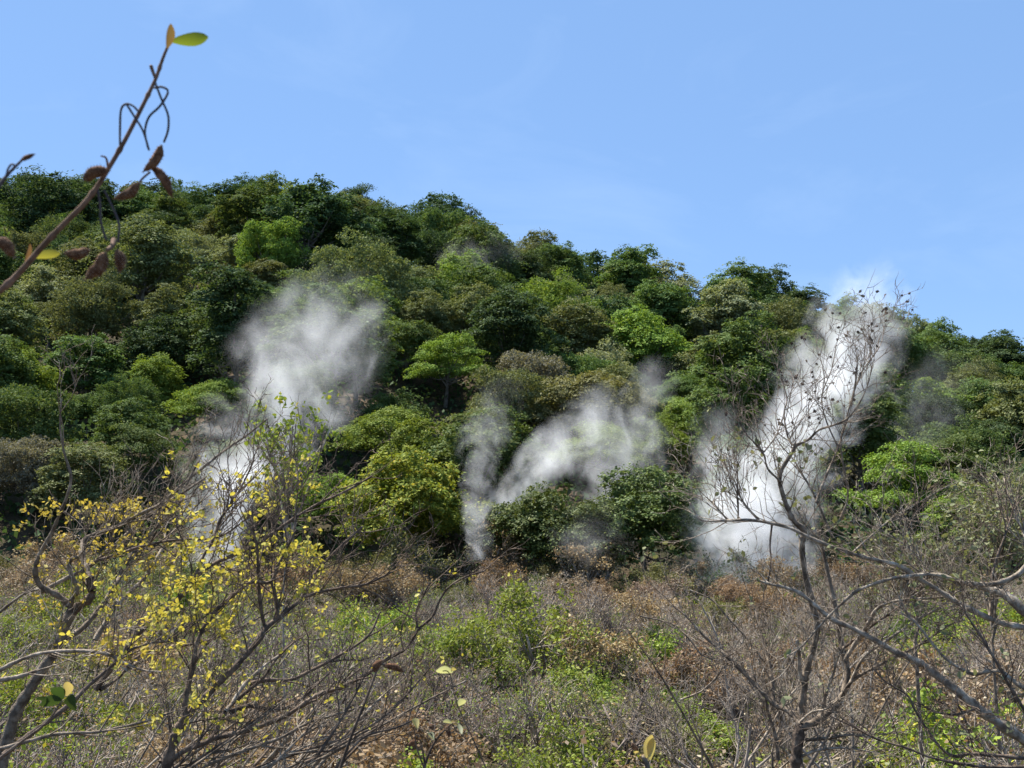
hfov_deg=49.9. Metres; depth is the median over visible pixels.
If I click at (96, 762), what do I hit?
scrub bush
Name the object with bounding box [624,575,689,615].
scrub bush
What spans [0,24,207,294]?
seed pod vine
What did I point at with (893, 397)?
forest tree
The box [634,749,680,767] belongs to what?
scrub bush
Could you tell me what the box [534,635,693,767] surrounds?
scrub bush
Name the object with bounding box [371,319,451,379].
spreading tree
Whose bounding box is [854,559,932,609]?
scrub bush
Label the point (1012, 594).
scrub bush
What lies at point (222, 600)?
scrub bush
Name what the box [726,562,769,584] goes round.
scrub bush
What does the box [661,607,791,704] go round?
scrub bush
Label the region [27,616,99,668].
scrub bush
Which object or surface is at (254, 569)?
scrub bush
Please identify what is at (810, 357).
forest tree
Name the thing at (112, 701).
scrub bush
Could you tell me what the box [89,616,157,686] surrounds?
scrub bush
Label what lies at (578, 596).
scrub bush
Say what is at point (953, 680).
scrub bush
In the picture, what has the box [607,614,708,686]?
scrub bush
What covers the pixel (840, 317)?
forest tree
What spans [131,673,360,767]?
scrub bush
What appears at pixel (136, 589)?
scrub bush
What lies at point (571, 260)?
forest tree
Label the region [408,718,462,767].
withered sprig
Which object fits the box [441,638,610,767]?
scrub bush
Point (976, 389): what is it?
spreading tree
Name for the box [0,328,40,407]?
forest tree
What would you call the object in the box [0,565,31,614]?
scrub bush
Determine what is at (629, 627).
scrub bush
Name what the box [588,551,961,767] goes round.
bare bush
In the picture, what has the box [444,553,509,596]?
scrub bush
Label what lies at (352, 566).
scrub bush
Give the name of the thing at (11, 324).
forest tree
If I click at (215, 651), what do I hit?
scrub bush
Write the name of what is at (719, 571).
scrub bush
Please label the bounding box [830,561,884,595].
scrub bush
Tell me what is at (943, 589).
scrub bush
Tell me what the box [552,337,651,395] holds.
forest tree
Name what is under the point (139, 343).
forest tree
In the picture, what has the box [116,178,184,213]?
forest tree
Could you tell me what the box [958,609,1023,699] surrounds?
scrub bush
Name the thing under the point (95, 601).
scrub bush
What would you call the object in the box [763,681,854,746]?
scrub bush
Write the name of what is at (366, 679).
scrub bush
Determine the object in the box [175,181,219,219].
forest tree
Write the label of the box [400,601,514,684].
scrub bush
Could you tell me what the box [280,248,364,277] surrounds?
umbrella tree
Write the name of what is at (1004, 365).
spreading tree
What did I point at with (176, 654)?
scrub bush
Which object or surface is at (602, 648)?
scrub bush
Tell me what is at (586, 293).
forest tree
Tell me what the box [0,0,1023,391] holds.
sky
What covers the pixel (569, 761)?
scrub bush
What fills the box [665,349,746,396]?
forest tree
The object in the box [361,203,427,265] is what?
forest tree
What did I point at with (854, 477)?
spreading tree
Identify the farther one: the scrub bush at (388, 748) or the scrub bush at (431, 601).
the scrub bush at (431, 601)
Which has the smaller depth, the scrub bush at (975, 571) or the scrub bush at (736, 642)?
the scrub bush at (736, 642)
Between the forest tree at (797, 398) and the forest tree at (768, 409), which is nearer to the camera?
the forest tree at (797, 398)
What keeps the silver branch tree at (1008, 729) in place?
on the ground
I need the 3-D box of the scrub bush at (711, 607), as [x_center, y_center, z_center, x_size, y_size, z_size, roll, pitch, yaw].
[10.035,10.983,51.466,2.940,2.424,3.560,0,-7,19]
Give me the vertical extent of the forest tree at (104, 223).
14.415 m
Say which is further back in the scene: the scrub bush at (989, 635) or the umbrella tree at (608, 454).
the umbrella tree at (608, 454)
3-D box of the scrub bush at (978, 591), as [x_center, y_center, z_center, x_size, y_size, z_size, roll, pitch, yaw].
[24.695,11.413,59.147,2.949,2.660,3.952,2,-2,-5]
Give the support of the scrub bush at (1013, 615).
on the ground
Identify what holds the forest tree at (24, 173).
on the ground
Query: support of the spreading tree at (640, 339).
on the ground
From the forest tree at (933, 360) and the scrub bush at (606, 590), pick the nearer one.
the scrub bush at (606, 590)
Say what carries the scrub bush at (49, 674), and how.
on the ground
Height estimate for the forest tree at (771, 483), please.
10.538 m
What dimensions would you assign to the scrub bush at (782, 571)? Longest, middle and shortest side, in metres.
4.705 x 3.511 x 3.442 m
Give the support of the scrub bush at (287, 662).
on the ground
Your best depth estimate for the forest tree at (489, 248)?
191.66 m
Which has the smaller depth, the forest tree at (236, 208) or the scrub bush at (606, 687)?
the scrub bush at (606, 687)
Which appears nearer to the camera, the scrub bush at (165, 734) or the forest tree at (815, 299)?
the scrub bush at (165, 734)
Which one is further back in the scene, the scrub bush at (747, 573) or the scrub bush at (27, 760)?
the scrub bush at (747, 573)
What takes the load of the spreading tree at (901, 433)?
on the ground
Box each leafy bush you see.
[842,508,983,767]
[929,448,1023,763]
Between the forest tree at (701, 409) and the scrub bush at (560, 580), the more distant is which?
the forest tree at (701, 409)
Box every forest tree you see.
[0,165,105,236]
[0,175,32,209]
[0,222,33,306]
[0,226,60,280]
[0,257,27,293]
[0,286,59,355]
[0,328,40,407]
[0,347,65,396]
[0,381,86,458]
[0,432,71,519]
[10,262,77,343]
[11,171,57,198]
[19,235,91,287]
[26,441,142,535]
[27,210,99,248]
[32,332,132,396]
[33,235,128,300]
[43,266,144,344]
[49,176,127,228]
[50,174,108,212]
[52,213,93,237]
[71,225,111,246]
[75,212,216,325]
[84,368,164,416]
[88,394,171,469]
[89,217,120,229]
[91,225,124,312]
[96,226,191,299]
[98,184,172,226]
[113,312,205,377]
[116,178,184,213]
[117,180,144,190]
[119,275,191,299]
[124,351,188,412]
[125,282,201,344]
[140,189,199,236]
[158,175,191,207]
[172,227,228,288]
[172,278,267,380]
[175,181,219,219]
[176,439,271,554]
[178,204,220,245]
[180,254,297,415]
[184,205,246,245]
[192,175,273,216]
[202,179,291,253]
[204,232,268,267]
[218,245,243,268]
[222,282,315,379]
[232,215,314,274]
[233,172,256,185]
[241,170,287,203]
[241,257,300,289]
[243,359,343,451]
[246,173,389,258]
[251,281,413,424]
[273,280,337,363]
[279,181,326,248]
[292,210,366,258]
[293,470,357,543]
[295,224,420,314]
[312,274,404,407]
[321,443,496,569]
[330,275,408,324]
[340,191,373,224]
[345,233,401,277]
[359,196,415,230]
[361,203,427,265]
[372,413,468,489]
[392,275,452,325]
[392,287,462,332]
[395,206,472,262]
[398,227,471,272]
[402,191,467,272]
[411,401,558,525]
[425,248,499,292]
[431,280,512,357]
[432,259,519,355]
[433,215,531,284]
[447,219,513,257]
[451,282,573,370]
[461,203,485,224]
[464,362,558,448]
[474,349,569,436]
[499,277,528,290]
[504,245,557,287]
[509,244,556,282]
[512,229,561,276]
[512,328,559,369]
[513,266,602,330]
[532,272,597,302]
[534,240,592,285]
[536,297,627,360]
[544,496,639,587]
[549,351,617,410]
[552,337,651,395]
[565,249,609,300]
[581,361,657,412]
[584,292,650,347]
[584,460,717,574]
[589,258,661,294]
[590,243,666,303]
[596,281,640,301]
[601,244,663,281]
[615,278,700,367]
[631,373,653,402]
[650,257,703,301]
[654,324,691,379]
[661,316,696,362]
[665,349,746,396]
[668,330,749,388]
[679,358,771,494]
[680,278,770,343]
[684,309,807,440]
[685,268,764,342]
[689,493,783,572]
[692,378,770,426]
[695,433,826,552]
[722,256,781,304]
[750,264,798,297]
[751,366,782,414]
[755,326,826,400]
[756,294,842,350]
[756,374,790,421]
[757,294,822,341]
[763,403,838,478]
[771,363,845,449]
[776,326,828,362]
[777,339,854,402]
[782,282,841,318]
[801,361,908,519]
[803,374,914,461]
[820,321,844,346]
[827,302,905,376]
[831,307,903,334]
[850,306,940,381]
[851,362,904,395]
[858,301,907,326]
[888,374,975,422]
[891,390,976,465]
[894,333,951,389]
[902,311,935,333]
[903,334,946,386]
[906,412,1022,485]
[911,493,986,569]
[914,315,972,354]
[919,327,974,367]
[924,349,1004,391]
[934,354,1006,421]
[934,369,983,406]
[936,482,995,560]
[955,335,1004,347]
[959,335,1023,364]
[960,375,1023,461]
[965,329,1023,364]
[975,421,1023,467]
[976,417,1023,455]
[993,361,1023,383]
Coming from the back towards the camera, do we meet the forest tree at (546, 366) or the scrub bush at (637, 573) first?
the forest tree at (546, 366)
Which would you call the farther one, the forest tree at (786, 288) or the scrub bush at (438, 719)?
the forest tree at (786, 288)
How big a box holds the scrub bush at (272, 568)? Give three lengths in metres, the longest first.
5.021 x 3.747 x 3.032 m
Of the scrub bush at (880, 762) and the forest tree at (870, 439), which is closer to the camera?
the scrub bush at (880, 762)
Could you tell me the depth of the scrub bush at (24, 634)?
46.59 m
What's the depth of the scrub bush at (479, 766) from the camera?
13.95 m
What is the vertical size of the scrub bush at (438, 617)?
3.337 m
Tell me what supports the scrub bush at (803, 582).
on the ground
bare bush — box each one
[128,538,529,767]
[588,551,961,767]
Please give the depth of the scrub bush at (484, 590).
49.48 m
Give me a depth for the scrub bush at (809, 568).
72.58 m
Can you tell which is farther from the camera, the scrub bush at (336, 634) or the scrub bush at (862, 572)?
the scrub bush at (862, 572)
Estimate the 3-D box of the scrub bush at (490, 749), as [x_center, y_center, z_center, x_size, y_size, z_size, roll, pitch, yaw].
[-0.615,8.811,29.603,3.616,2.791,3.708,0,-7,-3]
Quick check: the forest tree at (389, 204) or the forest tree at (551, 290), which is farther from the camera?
the forest tree at (389, 204)
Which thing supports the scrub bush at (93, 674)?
on the ground
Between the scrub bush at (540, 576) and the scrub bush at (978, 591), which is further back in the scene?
the scrub bush at (540, 576)
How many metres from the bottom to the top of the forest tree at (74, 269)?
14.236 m
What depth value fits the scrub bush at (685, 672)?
34.06 m
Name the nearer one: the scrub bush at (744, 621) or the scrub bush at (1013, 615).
the scrub bush at (1013, 615)
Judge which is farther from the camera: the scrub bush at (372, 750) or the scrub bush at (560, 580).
the scrub bush at (560, 580)
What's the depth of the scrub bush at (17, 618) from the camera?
50.35 m
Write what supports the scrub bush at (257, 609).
on the ground
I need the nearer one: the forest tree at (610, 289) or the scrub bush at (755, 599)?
the scrub bush at (755, 599)
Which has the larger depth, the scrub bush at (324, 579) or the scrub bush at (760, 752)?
the scrub bush at (324, 579)
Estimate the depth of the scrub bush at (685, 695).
32.36 m
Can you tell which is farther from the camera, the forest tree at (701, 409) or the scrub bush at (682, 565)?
the forest tree at (701, 409)
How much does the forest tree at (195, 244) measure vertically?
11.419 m
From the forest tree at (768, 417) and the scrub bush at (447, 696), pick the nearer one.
the scrub bush at (447, 696)
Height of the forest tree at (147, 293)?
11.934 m
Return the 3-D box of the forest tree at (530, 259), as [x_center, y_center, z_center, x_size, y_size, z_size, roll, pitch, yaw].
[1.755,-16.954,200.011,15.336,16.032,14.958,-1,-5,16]
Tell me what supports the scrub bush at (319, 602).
on the ground
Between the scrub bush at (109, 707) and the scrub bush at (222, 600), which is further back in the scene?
the scrub bush at (222, 600)
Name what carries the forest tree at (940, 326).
on the ground
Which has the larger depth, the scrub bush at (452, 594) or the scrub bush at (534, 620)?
the scrub bush at (452, 594)
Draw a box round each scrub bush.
[0,554,15,577]
[0,559,92,619]
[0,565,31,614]
[0,577,25,603]
[0,582,55,629]
[0,591,56,684]
[0,599,37,646]
[0,612,50,663]
[0,631,18,676]
[0,650,47,697]
[0,655,106,764]
[0,659,74,754]
[0,663,55,748]
[0,673,128,767]
[0,674,158,767]
[0,699,95,767]
[1,592,64,636]
[5,618,167,753]
[8,710,159,767]
[9,531,93,591]
[9,685,151,765]
[9,753,82,767]
[15,564,140,648]
[15,649,73,714]
[18,727,186,767]
[23,546,80,594]
[24,644,160,717]
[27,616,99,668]
[28,553,108,610]
[33,634,113,682]
[34,747,81,767]
[38,644,139,730]
[47,581,136,648]
[71,663,255,767]
[82,551,162,611]
[87,593,159,661]
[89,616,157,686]
[90,571,165,620]
[91,627,206,696]
[97,558,144,592]
[106,580,185,639]
[110,663,200,733]
[113,580,158,632]
[116,547,186,604]
[116,703,253,767]
[125,703,214,767]
[131,558,227,615]
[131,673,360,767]
[132,602,212,649]
[135,556,215,612]
[137,674,227,755]
[148,650,204,709]
[155,573,233,628]
[170,543,242,592]
[175,594,300,705]
[180,571,256,624]
[183,555,267,610]
[187,627,233,671]
[200,591,299,640]
[204,571,255,612]
[205,671,347,748]
[210,619,360,704]
[218,596,333,682]
[222,607,334,691]
[223,590,307,655]
[224,686,408,767]
[225,634,368,729]
[247,569,294,599]
[248,554,297,586]
[248,555,323,618]
[251,730,413,767]
[252,700,367,765]
[264,742,303,767]
[268,724,346,767]
[272,564,343,615]
[285,610,398,697]
[286,594,347,627]
[294,584,357,629]
[296,569,338,606]
[301,595,387,658]
[302,612,360,670]
[318,551,380,599]
[318,631,465,745]
[319,639,406,718]
[319,690,491,767]
[325,560,388,612]
[332,617,411,677]
[337,741,442,767]
[340,554,433,610]
[347,595,396,638]
[349,673,500,767]
[355,597,457,663]
[359,549,415,606]
[363,556,439,612]
[370,618,433,696]
[379,530,481,598]
[380,602,431,649]
[389,646,498,733]
[391,549,453,596]
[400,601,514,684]
[403,585,491,655]
[405,580,455,626]
[407,609,541,704]
[411,689,476,718]
[419,584,486,635]
[426,656,543,757]
[430,582,474,612]
[431,593,501,663]
[441,574,480,602]
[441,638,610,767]
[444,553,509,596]
[446,571,612,696]
[448,567,547,641]
[451,744,528,767]
[468,518,536,589]
[468,555,530,612]
[473,674,561,731]
[482,754,536,767]
[487,705,636,767]
[491,607,565,672]
[491,659,645,760]
[493,632,549,658]
[495,587,531,617]
[499,556,570,591]
[501,569,605,649]
[509,571,559,602]
[527,608,658,695]
[528,564,551,589]
[531,725,690,767]
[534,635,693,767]
[535,579,601,637]
[538,571,589,613]
[540,657,615,686]
[546,534,641,596]
[550,570,627,628]
[560,599,628,653]
[560,666,628,722]
[561,587,678,674]
[570,578,621,621]
[575,687,711,767]
[577,587,612,605]
[604,621,726,698]
[606,563,661,600]
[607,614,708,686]
[609,589,699,635]
[611,578,662,607]
[612,609,645,640]
[613,745,657,767]
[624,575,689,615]
[625,580,673,621]
[628,678,707,733]
[631,592,757,665]
[633,635,768,719]
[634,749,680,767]
[637,559,679,584]
[637,739,839,767]
[638,561,697,600]
[644,606,715,659]
[657,706,791,767]
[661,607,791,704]
[661,729,738,767]
[664,553,714,602]
[666,704,747,767]
[684,548,787,599]
[686,637,830,734]
[698,596,754,640]
[703,576,757,614]
[715,572,756,607]
[719,630,922,767]
[721,610,796,671]
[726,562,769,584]
[726,614,760,629]
[730,582,805,637]
[739,732,952,767]
[744,580,792,617]
[745,635,839,688]
[746,554,803,598]
[747,597,828,648]
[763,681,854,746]
[768,584,891,669]
[774,563,824,598]
[777,567,869,630]
[779,562,819,589]
[797,579,843,612]
[802,564,895,636]
[806,619,897,672]
[813,552,878,597]
[813,637,992,764]
[824,584,894,636]
[825,705,1017,767]
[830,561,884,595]
[841,730,935,767]
[845,692,905,734]
[850,637,931,708]
[851,737,945,767]
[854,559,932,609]
[855,574,891,613]
[858,678,1023,767]
[867,648,1023,767]
[869,618,933,644]
[872,643,938,678]
[877,615,985,692]
[882,631,957,661]
[883,676,1023,767]
[892,647,1020,733]
[893,602,964,640]
[921,573,980,620]
[924,568,957,611]
[925,625,1023,711]
[928,737,1019,767]
[929,714,997,760]
[931,566,982,608]
[939,574,998,618]
[943,573,1019,629]
[948,593,1023,659]
[951,561,989,581]
[953,620,1023,651]
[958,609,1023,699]
[964,740,1014,765]
[974,582,1023,630]
[975,625,1023,672]
[984,619,1023,673]
[996,697,1023,764]
[1002,575,1023,602]
[1008,573,1023,590]
[1008,621,1023,662]
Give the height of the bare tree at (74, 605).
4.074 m
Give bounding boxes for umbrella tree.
[0,208,22,236]
[88,421,202,502]
[106,210,186,236]
[157,377,259,443]
[182,291,207,324]
[205,438,293,508]
[271,266,330,308]
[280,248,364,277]
[324,404,434,474]
[337,181,382,205]
[400,331,492,407]
[434,405,509,482]
[539,419,655,496]
[564,263,596,295]
[649,372,705,412]
[654,396,717,466]
[825,436,984,537]
[921,430,1007,490]
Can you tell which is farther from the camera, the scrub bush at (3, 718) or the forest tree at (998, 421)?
the forest tree at (998, 421)
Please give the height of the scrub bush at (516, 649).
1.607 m
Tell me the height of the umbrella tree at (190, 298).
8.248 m
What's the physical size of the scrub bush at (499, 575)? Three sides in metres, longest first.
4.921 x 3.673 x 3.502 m
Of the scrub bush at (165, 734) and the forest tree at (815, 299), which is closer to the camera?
the scrub bush at (165, 734)
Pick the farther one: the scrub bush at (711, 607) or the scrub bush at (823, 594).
the scrub bush at (823, 594)
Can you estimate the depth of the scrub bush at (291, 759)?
13.90 m
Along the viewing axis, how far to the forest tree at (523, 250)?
212.74 m
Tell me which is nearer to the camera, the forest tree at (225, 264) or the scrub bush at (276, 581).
the scrub bush at (276, 581)
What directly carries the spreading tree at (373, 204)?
on the ground
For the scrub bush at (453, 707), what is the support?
on the ground
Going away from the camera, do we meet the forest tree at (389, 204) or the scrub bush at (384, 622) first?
the scrub bush at (384, 622)
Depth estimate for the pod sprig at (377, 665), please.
3.13 m
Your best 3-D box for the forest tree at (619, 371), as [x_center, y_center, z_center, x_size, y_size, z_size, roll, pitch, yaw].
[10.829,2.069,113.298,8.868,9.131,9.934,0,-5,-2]
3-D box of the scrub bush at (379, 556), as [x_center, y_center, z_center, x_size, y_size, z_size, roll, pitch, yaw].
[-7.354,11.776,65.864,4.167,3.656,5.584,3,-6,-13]
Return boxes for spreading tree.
[0,204,36,231]
[14,300,75,345]
[57,390,112,435]
[332,190,383,212]
[356,387,440,437]
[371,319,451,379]
[374,263,448,302]
[407,497,482,556]
[463,481,602,586]
[525,369,670,463]
[577,303,693,372]
[602,411,702,474]
[604,294,651,326]
[694,276,721,302]
[823,462,894,490]
[830,290,875,315]
[846,426,923,460]
[956,376,1018,422]
[963,464,1023,485]
[971,352,1021,381]
[994,475,1023,535]
[1006,461,1022,470]
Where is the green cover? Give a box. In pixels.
[1,557,1023,767]
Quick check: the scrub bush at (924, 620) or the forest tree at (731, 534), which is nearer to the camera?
the scrub bush at (924, 620)
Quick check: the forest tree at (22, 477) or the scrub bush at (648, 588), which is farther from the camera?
the forest tree at (22, 477)
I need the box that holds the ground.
[0,255,1023,767]
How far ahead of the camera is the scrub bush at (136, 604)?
54.15 m
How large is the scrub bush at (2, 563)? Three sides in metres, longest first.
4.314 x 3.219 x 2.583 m
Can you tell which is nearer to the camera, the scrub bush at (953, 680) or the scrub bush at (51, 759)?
the scrub bush at (51, 759)
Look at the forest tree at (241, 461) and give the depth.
76.24 m
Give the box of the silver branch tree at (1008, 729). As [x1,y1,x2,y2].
[651,406,1023,767]
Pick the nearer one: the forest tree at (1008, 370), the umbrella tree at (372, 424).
the umbrella tree at (372, 424)
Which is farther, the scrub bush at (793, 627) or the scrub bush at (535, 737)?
the scrub bush at (793, 627)
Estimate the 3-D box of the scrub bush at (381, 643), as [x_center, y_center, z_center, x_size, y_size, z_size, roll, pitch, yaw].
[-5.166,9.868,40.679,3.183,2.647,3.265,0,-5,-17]
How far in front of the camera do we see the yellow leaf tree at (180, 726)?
5.83 m
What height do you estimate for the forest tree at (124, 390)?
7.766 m
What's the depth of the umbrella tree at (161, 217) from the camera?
193.85 m
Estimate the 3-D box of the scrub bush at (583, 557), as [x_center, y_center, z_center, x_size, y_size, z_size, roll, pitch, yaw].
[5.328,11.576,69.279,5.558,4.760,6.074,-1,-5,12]
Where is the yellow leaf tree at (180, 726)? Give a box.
[0,374,446,767]
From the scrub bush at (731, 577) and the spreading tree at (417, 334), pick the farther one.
the spreading tree at (417, 334)
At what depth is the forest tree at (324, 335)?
103.31 m
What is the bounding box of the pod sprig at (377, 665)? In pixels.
[339,659,404,767]
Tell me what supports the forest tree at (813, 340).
on the ground
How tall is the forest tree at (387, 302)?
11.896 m
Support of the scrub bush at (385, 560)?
on the ground
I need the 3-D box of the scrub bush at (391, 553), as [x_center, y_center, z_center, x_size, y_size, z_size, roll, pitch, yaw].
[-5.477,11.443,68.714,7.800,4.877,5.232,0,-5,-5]
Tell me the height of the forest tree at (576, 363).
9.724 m
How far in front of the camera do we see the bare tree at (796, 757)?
8.81 m
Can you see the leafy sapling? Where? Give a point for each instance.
(301, 440)
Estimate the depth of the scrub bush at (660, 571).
72.25 m
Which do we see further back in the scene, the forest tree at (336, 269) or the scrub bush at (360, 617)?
the forest tree at (336, 269)
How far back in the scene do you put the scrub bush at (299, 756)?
16.47 m
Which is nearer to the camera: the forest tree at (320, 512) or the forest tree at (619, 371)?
the forest tree at (320, 512)
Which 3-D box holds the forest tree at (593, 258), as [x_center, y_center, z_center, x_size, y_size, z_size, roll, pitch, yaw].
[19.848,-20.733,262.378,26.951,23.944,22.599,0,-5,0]
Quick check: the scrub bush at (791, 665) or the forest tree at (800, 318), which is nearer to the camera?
the scrub bush at (791, 665)
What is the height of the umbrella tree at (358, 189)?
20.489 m
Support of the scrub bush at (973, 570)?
on the ground
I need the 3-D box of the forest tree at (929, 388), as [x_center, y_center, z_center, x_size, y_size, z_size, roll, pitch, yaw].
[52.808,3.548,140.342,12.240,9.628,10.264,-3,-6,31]
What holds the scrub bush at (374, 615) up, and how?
on the ground
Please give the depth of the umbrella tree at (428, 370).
115.74 m
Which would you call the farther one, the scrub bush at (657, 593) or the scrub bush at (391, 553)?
the scrub bush at (391, 553)
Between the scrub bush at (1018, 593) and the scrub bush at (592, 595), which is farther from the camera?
the scrub bush at (592, 595)
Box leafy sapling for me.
[244,390,340,767]
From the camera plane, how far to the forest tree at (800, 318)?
171.39 m
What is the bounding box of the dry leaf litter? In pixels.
[0,554,1022,767]
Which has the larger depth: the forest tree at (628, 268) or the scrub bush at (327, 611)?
the forest tree at (628, 268)
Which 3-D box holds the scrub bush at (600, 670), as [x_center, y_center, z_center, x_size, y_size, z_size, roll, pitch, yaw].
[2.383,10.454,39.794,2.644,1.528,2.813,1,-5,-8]
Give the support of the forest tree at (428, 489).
on the ground
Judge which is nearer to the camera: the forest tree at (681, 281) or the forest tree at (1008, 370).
the forest tree at (1008, 370)
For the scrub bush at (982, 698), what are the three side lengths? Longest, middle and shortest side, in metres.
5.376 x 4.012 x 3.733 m
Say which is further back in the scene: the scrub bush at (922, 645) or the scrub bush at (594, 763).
the scrub bush at (922, 645)
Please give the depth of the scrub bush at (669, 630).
43.26 m
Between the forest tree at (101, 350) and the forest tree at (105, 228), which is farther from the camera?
the forest tree at (105, 228)
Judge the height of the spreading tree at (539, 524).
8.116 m
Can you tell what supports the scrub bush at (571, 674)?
on the ground
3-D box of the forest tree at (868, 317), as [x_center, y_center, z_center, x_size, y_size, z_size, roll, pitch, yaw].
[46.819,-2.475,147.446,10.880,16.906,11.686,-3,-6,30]
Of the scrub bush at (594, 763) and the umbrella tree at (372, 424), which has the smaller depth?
the scrub bush at (594, 763)
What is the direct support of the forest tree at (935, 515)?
on the ground
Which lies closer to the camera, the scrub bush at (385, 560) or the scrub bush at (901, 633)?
the scrub bush at (901, 633)
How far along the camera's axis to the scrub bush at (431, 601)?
56.28 m
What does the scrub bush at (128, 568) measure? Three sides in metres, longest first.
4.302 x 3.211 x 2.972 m
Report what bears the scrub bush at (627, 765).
on the ground
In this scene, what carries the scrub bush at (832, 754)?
on the ground
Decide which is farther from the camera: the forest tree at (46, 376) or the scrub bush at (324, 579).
the forest tree at (46, 376)
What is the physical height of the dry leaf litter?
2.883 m
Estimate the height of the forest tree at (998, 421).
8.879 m
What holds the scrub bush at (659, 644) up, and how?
on the ground
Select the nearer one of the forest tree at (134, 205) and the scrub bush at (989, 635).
the scrub bush at (989, 635)
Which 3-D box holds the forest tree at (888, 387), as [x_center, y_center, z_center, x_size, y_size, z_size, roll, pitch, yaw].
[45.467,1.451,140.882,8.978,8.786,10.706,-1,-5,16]
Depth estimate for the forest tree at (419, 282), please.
144.44 m
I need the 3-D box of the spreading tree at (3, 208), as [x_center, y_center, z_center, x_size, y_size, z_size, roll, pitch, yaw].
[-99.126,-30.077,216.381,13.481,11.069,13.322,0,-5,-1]
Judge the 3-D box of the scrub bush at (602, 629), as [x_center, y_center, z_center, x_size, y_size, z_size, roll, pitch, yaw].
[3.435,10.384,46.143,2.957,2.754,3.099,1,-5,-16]
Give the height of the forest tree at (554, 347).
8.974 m
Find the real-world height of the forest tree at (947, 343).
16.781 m
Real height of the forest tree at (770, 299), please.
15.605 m
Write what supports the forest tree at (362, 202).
on the ground
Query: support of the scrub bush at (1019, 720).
on the ground
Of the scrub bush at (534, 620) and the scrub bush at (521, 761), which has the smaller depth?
the scrub bush at (521, 761)
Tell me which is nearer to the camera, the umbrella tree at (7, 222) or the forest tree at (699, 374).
the forest tree at (699, 374)
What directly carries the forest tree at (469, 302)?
on the ground
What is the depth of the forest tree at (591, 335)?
140.38 m
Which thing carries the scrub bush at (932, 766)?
on the ground
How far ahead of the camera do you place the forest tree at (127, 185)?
261.49 m
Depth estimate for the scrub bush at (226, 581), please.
63.30 m
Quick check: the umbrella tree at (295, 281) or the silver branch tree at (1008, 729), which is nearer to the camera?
the silver branch tree at (1008, 729)
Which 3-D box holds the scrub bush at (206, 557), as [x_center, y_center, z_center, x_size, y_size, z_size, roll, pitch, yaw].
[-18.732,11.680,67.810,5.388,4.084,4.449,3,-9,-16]
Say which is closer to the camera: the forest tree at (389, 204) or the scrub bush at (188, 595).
the scrub bush at (188, 595)
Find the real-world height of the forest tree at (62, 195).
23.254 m
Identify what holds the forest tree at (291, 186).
on the ground
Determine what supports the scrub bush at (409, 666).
on the ground
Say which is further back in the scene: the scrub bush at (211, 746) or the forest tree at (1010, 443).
the forest tree at (1010, 443)
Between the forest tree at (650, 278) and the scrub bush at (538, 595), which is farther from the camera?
the forest tree at (650, 278)
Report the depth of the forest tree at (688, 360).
148.54 m
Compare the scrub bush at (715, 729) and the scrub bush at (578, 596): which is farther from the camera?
the scrub bush at (578, 596)
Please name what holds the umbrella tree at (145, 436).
on the ground
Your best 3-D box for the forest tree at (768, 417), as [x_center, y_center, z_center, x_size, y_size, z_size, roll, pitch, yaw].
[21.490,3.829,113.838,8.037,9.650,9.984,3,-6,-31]
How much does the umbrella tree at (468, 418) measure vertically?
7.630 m
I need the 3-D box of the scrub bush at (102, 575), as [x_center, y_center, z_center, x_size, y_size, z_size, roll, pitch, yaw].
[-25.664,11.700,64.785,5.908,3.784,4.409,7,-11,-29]
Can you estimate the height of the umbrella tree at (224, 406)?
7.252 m
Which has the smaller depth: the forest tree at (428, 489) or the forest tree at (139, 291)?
the forest tree at (428, 489)
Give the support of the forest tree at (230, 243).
on the ground
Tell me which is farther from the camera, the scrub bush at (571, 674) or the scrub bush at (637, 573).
the scrub bush at (637, 573)
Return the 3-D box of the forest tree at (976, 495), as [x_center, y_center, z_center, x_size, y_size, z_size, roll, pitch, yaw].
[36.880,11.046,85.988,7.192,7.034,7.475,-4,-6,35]
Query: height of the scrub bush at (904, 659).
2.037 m
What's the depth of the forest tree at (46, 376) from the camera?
111.33 m
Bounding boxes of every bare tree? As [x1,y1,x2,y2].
[0,325,269,767]
[632,272,1006,767]
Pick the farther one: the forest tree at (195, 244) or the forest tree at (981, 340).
the forest tree at (981, 340)
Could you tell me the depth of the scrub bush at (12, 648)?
37.49 m
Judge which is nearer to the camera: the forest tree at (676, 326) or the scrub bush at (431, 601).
the scrub bush at (431, 601)
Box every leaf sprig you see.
[0,682,76,759]
[436,666,486,767]
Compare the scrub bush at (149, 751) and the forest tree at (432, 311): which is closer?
the scrub bush at (149, 751)
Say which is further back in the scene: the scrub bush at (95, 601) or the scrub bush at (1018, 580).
the scrub bush at (1018, 580)
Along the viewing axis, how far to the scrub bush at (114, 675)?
36.39 m
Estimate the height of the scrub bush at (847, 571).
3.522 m
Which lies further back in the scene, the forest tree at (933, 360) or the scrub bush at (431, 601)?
the forest tree at (933, 360)
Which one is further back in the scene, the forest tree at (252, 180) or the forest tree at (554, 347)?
the forest tree at (252, 180)
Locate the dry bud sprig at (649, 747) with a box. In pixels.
[631,735,654,767]
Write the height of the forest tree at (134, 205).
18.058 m
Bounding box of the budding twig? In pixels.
[0,153,34,187]
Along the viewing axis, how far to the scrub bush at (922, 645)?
38.35 m
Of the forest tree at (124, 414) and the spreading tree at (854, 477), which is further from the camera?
the spreading tree at (854, 477)
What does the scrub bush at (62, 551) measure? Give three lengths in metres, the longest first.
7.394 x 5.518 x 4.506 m
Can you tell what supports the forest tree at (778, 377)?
on the ground
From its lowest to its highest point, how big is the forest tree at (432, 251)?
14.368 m

